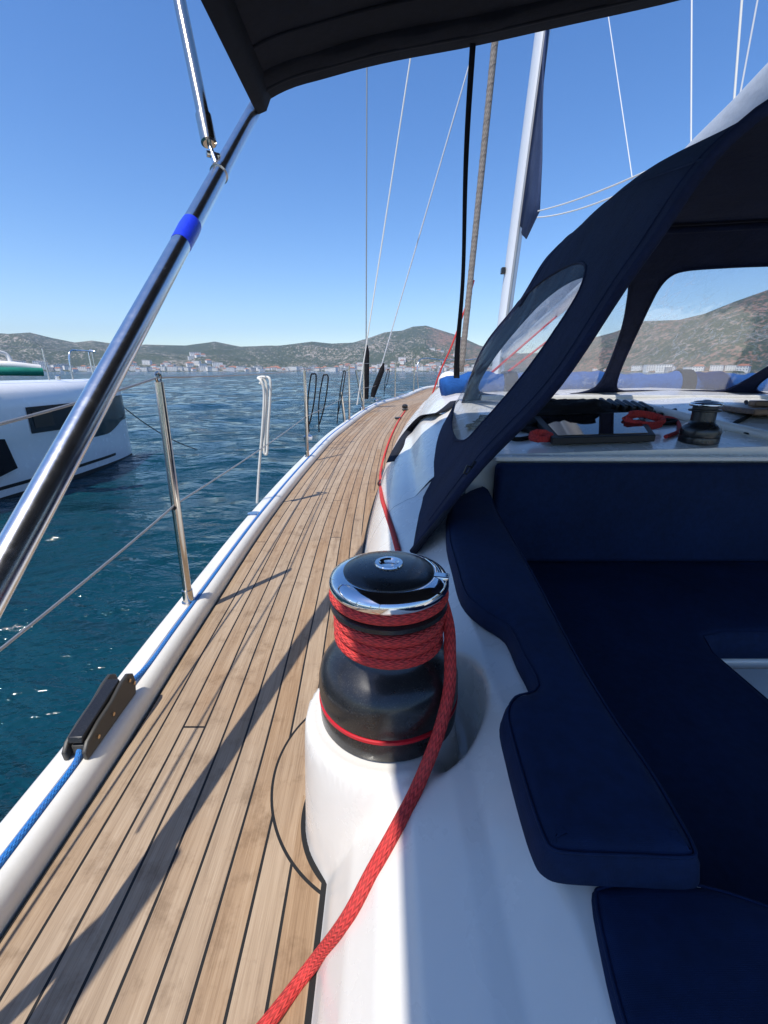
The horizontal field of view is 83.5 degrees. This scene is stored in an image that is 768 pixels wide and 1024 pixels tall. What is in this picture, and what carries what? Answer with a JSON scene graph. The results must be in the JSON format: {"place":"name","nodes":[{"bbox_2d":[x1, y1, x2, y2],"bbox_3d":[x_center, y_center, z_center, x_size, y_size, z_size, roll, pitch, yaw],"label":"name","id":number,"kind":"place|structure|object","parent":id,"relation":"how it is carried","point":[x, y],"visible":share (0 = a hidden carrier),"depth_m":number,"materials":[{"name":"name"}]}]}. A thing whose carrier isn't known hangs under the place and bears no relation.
{"place":"outdoors","nodes":[
{"label":"outdoors","id":0,"kind":"place"},
{"bbox_2d":[0,372,747,822],"bbox_3d":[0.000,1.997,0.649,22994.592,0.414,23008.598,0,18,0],"label":"water","id":1,"kind":"structure","parent":0,"point":[64,658],"depth_m":5.97,"materials":[{"name":"blue liquid"}]},
{"bbox_2d":[0,346,131,499],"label":"catamaran","id":2,"kind":"object","parent":1,"relation":"on","point":[29,441],"visible":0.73,"depth_m":7.93,"materials":[{"name":"white plastic"}]},
{"bbox_2d":[0,439,17,476],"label":"window","id":3,"kind":"structure","parent":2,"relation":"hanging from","point":[7,463],"depth_m":7.11,"materials":[{"name":"black glass"}]},
{"bbox_2d":[0,361,43,375],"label":"green canvas cover","id":4,"kind":"object","parent":2,"relation":"on","point":[9,368],"visible":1,"depth_m":6.72,"materials":[{"name":"green fabric"}]},
{"bbox_2d":[25,403,73,433],"bbox_3d":[-6.203,-1.782,8.130,0.025,0.480,1.256,0,18,1],"label":"hull window","id":5,"kind":"structure","parent":2,"relation":"in","point":[54,420],"depth_m":7.93,"materials":[{"name":"black glass"}]},
{"bbox_2d":[94,395,125,436],"bbox_3d":[-6.347,-2.233,9.890,0.117,0.800,2.090,-3,18,-8],"label":"hull window","id":6,"kind":"structure","parent":2,"relation":"in","point":[115,414],"depth_m":10.03,"materials":[{"name":"black glass"}]},
{"bbox_2d":[124,407,195,448],"bbox_3d":[-6.152,-2.456,11.348,2.117,1.818,0.024,-8,20,-24],"label":"mooring line","id":7,"kind":"object","parent":2,"relation":"attached to","point":[154,429],"visible":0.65,"depth_m":11.40,"materials":[{"name":"black fabric"}]},
{"bbox_2d":[0,385,767,1023],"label":"sailing yacht","id":8,"kind":"object","parent":1,"relation":"on","point":[202,839],"visible":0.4,"depth_m":0.75,"materials":[{"name":"white plastic"}]},
{"bbox_2d":[61,673,135,759],"bbox_3d":[-0.665,0.467,1.013,0.056,0.074,0.215,-1,18,-2],"label":"rope jammer","id":9,"kind":"object","parent":8,"relation":"on","point":[105,708],"visible":1,"depth_m":0.99,"materials":[{"name":"grey metal"}]},
{"bbox_2d":[154,371,194,605],"bbox_3d":[-0.703,-0.051,1.431,0.052,0.798,0.048,0,18,0],"label":"stanchion","id":10,"kind":"object","parent":8,"relation":"on","point":[187,595],"visible":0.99,"depth_m":1.41,"materials":[{"name":"metal"}]},
{"bbox_2d":[0,359,411,425],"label":"lifeline","id":11,"kind":"object","parent":10,"relation":"attached to","point":[51,409],"visible":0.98,"depth_m":1.20,"materials":[{"name":"silver metal"}]},
{"bbox_2d":[256,376,271,502],"bbox_3d":[-0.736,-0.424,2.619,0.161,0.774,0.044,0,18,0],"label":"fender line","id":12,"kind":"object","parent":11,"relation":"hanging from","point":[265,424],"visible":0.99,"depth_m":2.57,"materials":[{"name":"white fabric"}]},
{"bbox_2d":[307,373,316,431],"bbox_3d":[-0.724,-1.082,4.274,0.134,0.572,0.073,8,20,23],"label":"hanging line","id":13,"kind":"object","parent":11,"relation":"hanging from","point":[309,422],"visible":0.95,"depth_m":4.25,"materials":[{"name":"black fabric"}]},
{"bbox_2d":[384,369,389,392],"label":"hanging line","id":14,"kind":"object","parent":11,"relation":"hanging from","point":[385,380],"visible":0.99,"depth_m":9.17,"materials":[{"name":"black fabric"}]},
{"bbox_2d":[0,373,441,651],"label":"lifeline","id":15,"kind":"object","parent":10,"relation":"attached to","point":[20,633],"visible":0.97,"depth_m":1.09,"materials":[{"name":"silver metal"}]},
{"bbox_2d":[318,374,328,431],"bbox_3d":[-0.660,-1.163,4.614,0.146,0.607,0.078,7,19,21],"label":"hanging line","id":16,"kind":"object","parent":15,"relation":"hanging from","point":[319,399],"visible":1,"depth_m":4.59,"materials":[{"name":"black fabric"}]},
{"bbox_2d":[337,370,345,423],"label":"hanging line","id":17,"kind":"object","parent":15,"relation":"hanging from","point":[341,395],"visible":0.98,"depth_m":5.97,"materials":[{"name":"black fabric"}]},
{"bbox_2d":[0,393,408,868],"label":"jackline","id":18,"kind":"object","parent":8,"relation":"on","point":[22,833],"visible":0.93,"depth_m":0.93,"materials":[{"name":"blue fabric"}]},
{"bbox_2d":[247,511,259,515],"bbox_3d":[-0.752,0.008,2.486,0.072,0.009,0.072,0,18,0],"label":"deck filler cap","id":19,"kind":"object","parent":8,"relation":"on","point":[253,513],"visible":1,"depth_m":2.47,"materials":[{"name":"silver metal"}]},
{"bbox_2d":[303,367,308,456],"bbox_3d":[-0.712,-0.891,3.886,0.052,0.798,0.048,0,18,0],"label":"stanchion","id":20,"kind":"object","parent":8,"relation":"on","point":[306,417],"visible":0.98,"depth_m":3.88,"materials":[{"name":"metal"}]},
{"bbox_2d":[0,0,678,618],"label":"bimini","id":21,"kind":"object","parent":8,"relation":"attached to","point":[274,48],"visible":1,"depth_m":1.32,"materials":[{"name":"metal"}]},
{"bbox_2d":[454,43,475,377],"bbox_3d":[0.393,-1.268,2.172,0.040,1.147,1.019,3,18,9],"label":"webbing strap","id":22,"kind":"object","parent":21,"relation":"hanging from","point":[472,50],"visible":1,"depth_m":1.90,"materials":[{"name":"black fabric"}]},
{"bbox_2d":[340,392,345,421],"bbox_3d":[-0.604,-1.530,6.339,0.085,0.464,0.038,0,18,0],"label":"rail strut","id":23,"kind":"object","parent":8,"relation":"on","point":[343,410],"visible":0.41,"depth_m":6.32,"materials":[{"name":"metal"}]},
{"bbox_2d":[348,366,349,419],"bbox_3d":[-0.519,-1.756,6.317,0.052,0.798,0.048,0,18,0],"label":"stanchion","id":24,"kind":"object","parent":8,"relation":"on","point":[349,392],"visible":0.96,"depth_m":6.31,"materials":[{"name":"metal"}]},
{"bbox_2d":[355,370,362,402],"bbox_3d":[-0.424,-2.154,7.608,0.169,0.689,0.038,0,18,0],"label":"rail strut","id":25,"kind":"object","parent":8,"relation":"attached to","point":[358,382],"visible":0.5,"depth_m":7.56,"materials":[{"name":"metal"}]},
{"bbox_2d":[362,367,363,409],"bbox_3d":[-0.361,-2.170,7.445,0.052,0.798,0.048,0,18,0],"label":"stanchion","id":26,"kind":"object","parent":8,"relation":"on","point":[363,389],"visible":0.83,"depth_m":7.45,"materials":[{"name":"metal"}]},
{"bbox_2d":[365,67,367,399],"bbox_3d":[-0.305,-4.714,7.452,0.022,5.423,0.731,-3,18,-9],"label":"shroud wire","id":27,"kind":"object","parent":8,"relation":"attached to","point":[366,192],"visible":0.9,"depth_m":7.13,"materials":[{"name":"grey metal"}]},
{"bbox_2d":[363,345,368,398],"bbox_3d":[-0.350,-2.723,8.397,0.121,1.004,0.170,-4,19,-13],"label":"line cover","id":28,"kind":"object","parent":27,"relation":"attached to","point":[366,379],"visible":0.73,"depth_m":8.37,"materials":[{"name":"black fabric"}]},
{"bbox_2d":[356,58,410,404],"bbox_3d":[-0.031,-4.185,6.678,0.905,4.921,0.020,2,18,6],"label":"halyard","id":29,"kind":"object","parent":8,"relation":"attached to","point":[384,225],"visible":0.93,"depth_m":6.59,"materials":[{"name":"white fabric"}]},
{"bbox_2d":[319,551,457,761],"bbox_3d":[0.008,0.221,0.746,0.248,0.294,0.248,0,18,0],"label":"deck winch","id":30,"kind":"object","parent":8,"relation":"on","point":[374,714],"visible":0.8,"depth_m":0.67,"materials":[{"name":"black metal"}]},
{"bbox_2d":[256,549,455,1023],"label":"winch rope","id":31,"kind":"object","parent":30,"relation":"attached to","point":[400,652],"visible":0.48,"depth_m":0.64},
{"bbox_2d":[379,411,404,549],"bbox_3d":[0.117,-0.786,4.641,0.213,0.258,6.621,1,18,3],"label":"genoa sheet","id":32,"kind":"object","parent":8,"relation":"on","point":[391,528],"visible":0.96,"depth_m":1.94,"materials":[{"name":"red fabric"}]},
{"bbox_2d":[394,361,395,397],"bbox_3d":[0.242,-2.926,9.459,0.052,0.798,0.048,0,18,0],"label":"stanchion","id":33,"kind":"object","parent":8,"relation":"on","point":[395,382],"visible":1,"depth_m":9.49,"materials":[{"name":"metal"}]},
{"bbox_2d":[395,404,407,418],"bbox_3d":[0.310,-1.759,7.476,0.110,0.148,1.386,2,18,7],"label":"genoa car","id":34,"kind":"object","parent":8,"relation":"on","point":[404,406],"visible":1,"depth_m":7.97,"materials":[{"name":"black plastic"}]},
{"bbox_2d":[413,359,414,390],"bbox_3d":[0.752,-3.448,10.814,0.052,0.798,0.048,0,18,0],"label":"stanchion","id":35,"kind":"object","parent":8,"relation":"on","point":[414,375],"visible":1,"depth_m":10.82,"materials":[{"name":"metal"}]},
{"bbox_2d":[372,68,467,397],"bbox_3d":[0.516,-4.349,7.151,1.765,4.808,0.020,11,21,29],"label":"shroud wire","id":36,"kind":"object","parent":8,"relation":"attached to","point":[426,211],"visible":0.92,"depth_m":6.86,"materials":[{"name":"grey metal"}]},
{"bbox_2d":[371,363,384,397],"bbox_3d":[-0.125,-2.495,8.154,0.275,0.632,0.109,6,19,19],"label":"line cover","id":37,"kind":"object","parent":36,"relation":"attached to","point":[374,389],"visible":1,"depth_m":8.12,"materials":[{"name":"black fabric"}]},
{"bbox_2d":[386,400,458,462],"bbox_3d":[0.278,-0.551,2.820,0.404,0.340,0.693,4,18,11],"label":"draped strap","id":38,"kind":"object","parent":8,"relation":"on","point":[397,448],"visible":0.8,"depth_m":2.83,"materials":[{"name":"black fabric"}]},
{"bbox_2d":[438,371,453,385],"bbox_3d":[0.998,-2.048,6.598,0.340,0.220,0.340,0,18,0],"label":"deck vent","id":39,"kind":"object","parent":8,"relation":"on","point":[447,373],"visible":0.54,"depth_m":6.50,"materials":[{"name":"white plastic"}]},
{"bbox_2d":[417,358,476,388],"bbox_3d":[2.000,-3.862,11.965,2.297,0.802,1.481,0,18,0],"label":"bow pulpit","id":40,"kind":"object","parent":8,"relation":"attached to","point":[434,359],"visible":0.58,"depth_m":11.62,"materials":[{"name":"metal"}]},
{"bbox_2d":[432,280,474,393],"bbox_3d":[0.928,-2.373,6.082,0.581,1.620,0.191,7,19,19],"label":"preventer line","id":41,"kind":"object","parent":8,"relation":"attached to","point":[447,354],"visible":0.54,"depth_m":6.07,"materials":[{"name":"red fabric"}]},
{"bbox_2d":[460,41,497,371],"bbox_3d":[1.286,-5.356,5.056,0.484,7.066,0.086,-5,19,-16],"label":"wrapped shroud","id":42,"kind":"object","parent":8,"relation":"attached to","point":[486,121],"visible":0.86,"depth_m":5.45,"materials":[{"name":"fabric"}]},
{"bbox_2d":[465,415,538,430],"bbox_3d":[0.618,-0.465,2.201,0.397,0.060,0.269,4,19,13],"label":"dark cloth","id":43,"kind":"object","parent":8,"relation":"on","point":[531,424],"visible":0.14,"depth_m":2.17,"materials":[{"name":"black fabric"}]},
{"bbox_2d":[491,29,550,373],"bbox_3d":[2.520,-8.154,5.138,1.968,13.894,1.360,-9,20,-26],"label":"mast","id":44,"kind":"object","parent":8,"relation":"on","point":[526,202],"visible":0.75,"depth_m":6.20,"materials":[{"name":"white painted metal"},{"name":"dark blue cloth"}]},
{"bbox_2d":[538,172,642,211],"bbox_3d":[1.976,-3.165,4.283,0.014,0.522,2.626,0,18,-1],"label":"outhaul","id":45,"kind":"object","parent":44,"relation":"attached to","point":[593,193],"visible":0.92,"depth_m":4.03,"materials":[{"name":"white fabric"}]},
{"bbox_2d":[501,63,767,358],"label":"boom","id":46,"kind":"object","parent":44,"relation":"attached to","point":[750,96],"visible":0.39,"depth_m":2.69,"materials":[{"name":"white"}]},
{"bbox_2d":[491,316,557,372],"bbox_3d":[1.694,-1.967,4.640,0.020,1.136,3.180,13,22,34],"label":"vang line","id":47,"kind":"object","parent":46,"relation":"attached to","point":[519,348],"visible":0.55,"depth_m":4.28,"materials":[{"name":"red fabric"}]},
{"bbox_2d":[537,196,611,217],"bbox_3d":[1.976,-3.122,4.353,0.014,0.506,2.521,0,18,-1],"label":"outhaul","id":48,"kind":"object","parent":46,"relation":"attached to","point":[576,209],"visible":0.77,"depth_m":4.40,"materials":[{"name":"white fabric"}]},
{"bbox_2d":[608,17,632,179],"bbox_3d":[2.000,-3.844,3.711,0.008,2.244,1.311,0,18,0],"label":"lazy line","id":49,"kind":"object","parent":46,"relation":"attached to","point":[620,98],"visible":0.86,"depth_m":3.63,"materials":[{"name":"white fabric"}]},
{"bbox_2d":[690,0,692,141],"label":"lazy line","id":50,"kind":"object","parent":46,"relation":"attached to","point":[691,73],"visible":0.91,"depth_m":2.79,"materials":[{"name":"white fabric"}]},
{"bbox_2d":[733,0,742,98],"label":"topping lift","id":51,"kind":"object","parent":46,"relation":"attached to","point":[738,47],"visible":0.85,"depth_m":2.43,"materials":[{"name":"white fabric"}]},
{"bbox_2d":[740,0,757,91],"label":"topping lift","id":52,"kind":"object","parent":46,"relation":"attached to","point":[749,45],"visible":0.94,"depth_m":2.35,"materials":[{"name":"white fabric"}]},
{"bbox_2d":[512,429,532,440],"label":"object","id":53,"kind":"object","parent":8,"relation":"on","point":[523,438],"visible":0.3,"depth_m":1.97,"materials":[{"name":"black fabric"}]},
{"bbox_2d":[508,341,545,370],"bbox_3d":[1.765,-1.845,4.640,0.020,0.968,3.139,13,22,35],"label":"vang line","id":54,"kind":"object","parent":8,"relation":"attached to","point":[523,359],"visible":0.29,"depth_m":4.23,"materials":[{"name":"red fabric"}]},
{"bbox_2d":[529,429,553,442],"bbox_3d":[0.702,-0.338,1.910,0.121,0.055,0.060,0,18,0],"label":"rope coil","id":55,"kind":"object","parent":8,"relation":"on","point":[539,435],"visible":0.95,"depth_m":1.90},
{"bbox_2d":[446,486,699,889],"bbox_3d":[0.277,0.134,1.125,0.210,0.055,1.470,1,18,4],"label":"coaming cushion","id":56,"kind":"object","parent":8,"relation":"on","point":[594,805],"visible":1,"depth_m":0.54,"materials":[{"name":"blue fabric"}]},
{"bbox_2d":[536,398,619,415],"bbox_3d":[0.991,-0.572,2.340,0.691,0.123,0.314,0,18,0],"label":"black bag","id":57,"kind":"object","parent":8,"relation":"on","point":[552,406],"visible":0.33,"depth_m":2.25,"materials":[{"name":"fabric"}]},
{"bbox_2d":[410,99,767,553],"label":"spray hood","id":58,"kind":"object","parent":8,"relation":"on","point":[644,236],"visible":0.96,"depth_m":1.42,"materials":[{"name":"blue fabric"}]},
{"bbox_2d":[450,261,586,441],"bbox_3d":[0.498,-0.716,2.030,0.409,0.670,1.496,0,18,0],"label":"side window","id":59,"kind":"structure","parent":58,"relation":"in","point":[582,263],"depth_m":1.58,"materials":[{"name":"plastic"}]},
{"bbox_2d":[476,276,630,394],"bbox_3d":[1.033,-0.984,2.544,0.872,0.632,0.780,0,18,0],"label":"front window","id":60,"kind":"structure","parent":58,"relation":"in","point":[629,288],"depth_m":2.48,"materials":[{"name":"plastic"}]},
{"bbox_2d":[615,264,767,391],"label":"front window","id":61,"kind":"structure","parent":58,"relation":"in","point":[755,265],"depth_m":2.41,"materials":[{"name":"plastic"}]},
{"bbox_2d":[755,376,767,393],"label":"front window","id":62,"kind":"structure","parent":58,"relation":"in","point":[756,388],"depth_m":2.96,"materials":[{"name":"plastic"}]},
{"bbox_2d":[533,412,655,444],"bbox_3d":[1.031,-0.409,2.060,0.604,0.103,0.430,0,18,0],"label":"smoked hatch","id":63,"kind":"object","parent":8,"relation":"on","point":[589,428],"visible":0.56,"depth_m":1.96,"materials":[{"name":"smoked glass"},{"name":"dark metal"}]},
{"bbox_2d":[439,369,767,395],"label":"rolled cover","id":64,"kind":"object","parent":8,"relation":"on","point":[503,381],"visible":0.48,"depth_m":3.23,"materials":[{"name":"blue fabric"}]},
{"bbox_2d":[599,398,653,411],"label":"clutch bank","id":65,"kind":"structure","parent":8,"relation":"on","point":[623,405],"depth_m":2.34,"materials":[{"name":"black plastic"}]},
{"bbox_2d":[622,410,665,429],"bbox_3d":[1.254,-0.441,2.066,0.203,0.086,0.104,0,18,0],"label":"rope coil","id":66,"kind":"object","parent":8,"relation":"on","point":[659,420],"visible":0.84,"depth_m":2.06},
{"bbox_2d":[527,562,767,904],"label":"seat cushion","id":67,"kind":"object","parent":8,"relation":"on","point":[653,644],"visible":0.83,"depth_m":1.17,"materials":[{"name":"blue fabric"}]},
{"bbox_2d":[492,463,767,561],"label":"backrest cushion","id":68,"kind":"object","parent":67,"relation":"on","point":[633,512],"visible":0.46,"depth_m":1.79,"materials":[{"name":"blue fabric"}]},
{"bbox_2d":[658,408,677,425],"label":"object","id":69,"kind":"object","parent":8,"relation":"on","point":[670,421],"visible":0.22,"depth_m":2.15,"materials":[{"name":"black fabric"}]},
{"bbox_2d":[663,415,681,438],"bbox_3d":[1.385,-0.449,2.167,0.237,0.083,0.513,0,18,0],"label":"rope","id":70,"kind":"object","parent":8,"relation":"on","point":[676,432],"visible":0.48,"depth_m":2.00,"materials":[{"name":"red fabric"}]},
{"bbox_2d":[591,884,767,1023],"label":"corner cushion","id":71,"kind":"object","parent":8,"relation":"on","point":[697,955],"visible":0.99,"depth_m":0.39,"materials":[{"name":"blue fabric"}]},
{"bbox_2d":[677,400,723,444],"bbox_3d":[1.377,-0.392,1.861,0.154,0.182,0.154,0,18,0],"label":"deck winch","id":72,"kind":"object","parent":8,"relation":"on","point":[701,426],"visible":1,"depth_m":1.82,"materials":[{"name":"black metal"}]},
{"bbox_2d":[648,404,767,439],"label":"hatch rail","id":73,"kind":"object","parent":8,"relation":"on","point":[733,427],"depth_m":2.02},
{"bbox_2d":[732,400,751,434],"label":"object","id":74,"kind":"object","parent":8,"relation":"on","point":[742,419],"visible":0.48,"depth_m":2.15,"materials":[{"name":"black fabric"}]},
{"bbox_2d":[719,400,767,414],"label":"wooden washboard","id":75,"kind":"object","parent":8,"relation":"on","point":[756,407],"visible":0.79,"depth_m":2.23,"materials":[{"name":"brown wood"}]},
{"bbox_2d":[733,669,767,698],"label":"cockpit table","id":76,"kind":"object","parent":8,"relation":"on","point":[757,679],"depth_m":1.36,"materials":[{"name":"white plastic"}]},
{"bbox_2d":[0,290,767,372],"bbox_3d":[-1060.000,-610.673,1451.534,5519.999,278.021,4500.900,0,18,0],"label":"hills","id":77,"kind":"structure","parent":0,"point":[734,333],"depth_m":1727.97,"materials":[{"name":"green plant"}]},
{"bbox_2d":[76,366,87,370],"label":"shore house","id":78,"kind":"structure","parent":77,"relation":"on","point":[81,368],"depth_m":1401.72,"materials":[{"name":"white paint"}]},
{"bbox_2d":[129,366,139,370],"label":"shore house","id":79,"kind":"structure","parent":77,"relation":"on","point":[132,368],"depth_m":1508.05,"materials":[{"name":"white"}]},
{"bbox_2d":[139,367,147,370],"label":"shore house","id":80,"kind":"structure","parent":77,"relation":"on","point":[143,368],"depth_m":1470.07,"materials":[{"name":"white paint"}]},
{"bbox_2d":[142,360,151,364],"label":"shore house","id":81,"kind":"structure","parent":77,"relation":"on","point":[146,362],"depth_m":1643.99,"materials":[{"name":"white"}]},
{"bbox_2d":[156,366,165,370],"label":"shore house","id":82,"kind":"structure","parent":77,"relation":"on","point":[162,368],"depth_m":1542.08,"materials":[{"name":"white paint"}]},
{"bbox_2d":[167,366,177,370],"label":"shore house","id":83,"kind":"structure","parent":77,"relation":"on","point":[172,368],"depth_m":1531.98,"materials":[{"name":"white"}]},
{"bbox_2d":[186,362,193,366],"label":"shore house","id":84,"kind":"structure","parent":77,"relation":"on","point":[189,364],"depth_m":1684.80,"materials":[{"name":"white paint"}]},
{"bbox_2d":[189,352,200,357],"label":"shore house","id":85,"kind":"structure","parent":77,"relation":"on","point":[192,353],"depth_m":1778.90,"materials":[{"name":"white"}]},
{"bbox_2d":[199,365,210,370],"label":"shore house","id":86,"kind":"structure","parent":77,"relation":"on","point":[202,367],"depth_m":1572.81,"materials":[{"name":"white"}]},
{"bbox_2d":[212,362,222,367],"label":"shore house","id":87,"kind":"structure","parent":77,"relation":"on","point":[215,364],"depth_m":1694.22,"materials":[{"name":"white paint"}]},
{"bbox_2d":[226,367,234,370],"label":"shore house","id":88,"kind":"structure","parent":77,"relation":"on","point":[229,368],"depth_m":1584.48,"materials":[{"name":"white paint"}]},
{"bbox_2d":[288,366,298,370],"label":"shore house","id":89,"kind":"structure","parent":77,"relation":"on","point":[291,368],"depth_m":1646.99,"materials":[{"name":"white"}]},
{"bbox_2d":[327,367,337,371],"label":"shore house","id":90,"kind":"structure","parent":77,"relation":"on","point":[330,369],"depth_m":1645.10,"materials":[{"name":"white paint"}]},
{"bbox_2d":[398,357,405,362],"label":"shore house","id":91,"kind":"structure","parent":77,"relation":"on","point":[401,358],"depth_m":1922.79,"materials":[{"name":"white paint"}]},
{"bbox_2d":[404,367,411,370],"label":"shore house","id":92,"kind":"structure","parent":77,"relation":"on","point":[407,368],"depth_m":1661.71,"materials":[{"name":"white paint"}]},
{"bbox_2d":[421,366,430,370],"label":"shore house","id":93,"kind":"structure","parent":77,"relation":"on","point":[423,368],"depth_m":1695.40,"materials":[{"name":"white paint"}]},
{"bbox_2d":[631,365,643,370],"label":"shore house","id":94,"kind":"structure","parent":77,"relation":"on","point":[636,367],"depth_m":802.42,"materials":[{"name":"white"}]},
{"bbox_2d":[643,364,655,371],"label":"shore house","id":95,"kind":"structure","parent":77,"relation":"on","point":[648,367],"depth_m":738.75,"materials":[{"name":"white paint"}]},
{"bbox_2d":[655,364,673,371],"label":"shore house","id":96,"kind":"structure","parent":77,"relation":"on","point":[660,367],"depth_m":697.28,"materials":[{"name":"white"}]},
{"bbox_2d":[664,367,672,371],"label":"shore house","id":97,"kind":"structure","parent":77,"relation":"on","point":[667,369],"depth_m":683.75,"materials":[{"name":"grey paint"}]},
{"bbox_2d":[692,364,704,371],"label":"shore house","id":98,"kind":"structure","parent":77,"relation":"on","point":[698,367],"depth_m":629.65,"materials":[{"name":"white paint"}]},
{"bbox_2d":[709,365,724,370],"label":"shore house","id":99,"kind":"structure","parent":77,"relation":"on","point":[716,367],"depth_m":619.50,"materials":[{"name":"white paint"}]},
{"bbox_2d":[724,365,736,370],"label":"shore house","id":100,"kind":"structure","parent":77,"relation":"on","point":[730,367],"depth_m":615.07,"materials":[{"name":"white paint"}]},
{"bbox_2d":[736,364,751,372],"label":"shore house","id":101,"kind":"structure","parent":77,"relation":"on","point":[745,368],"depth_m":602.49,"materials":[{"name":"white"}]},
{"bbox_2d":[0,0,767,352],"label":"sky","id":102,"kind":"structure","parent":0,"point":[103,157],"materials":[{"name":"blue"}]}
]}

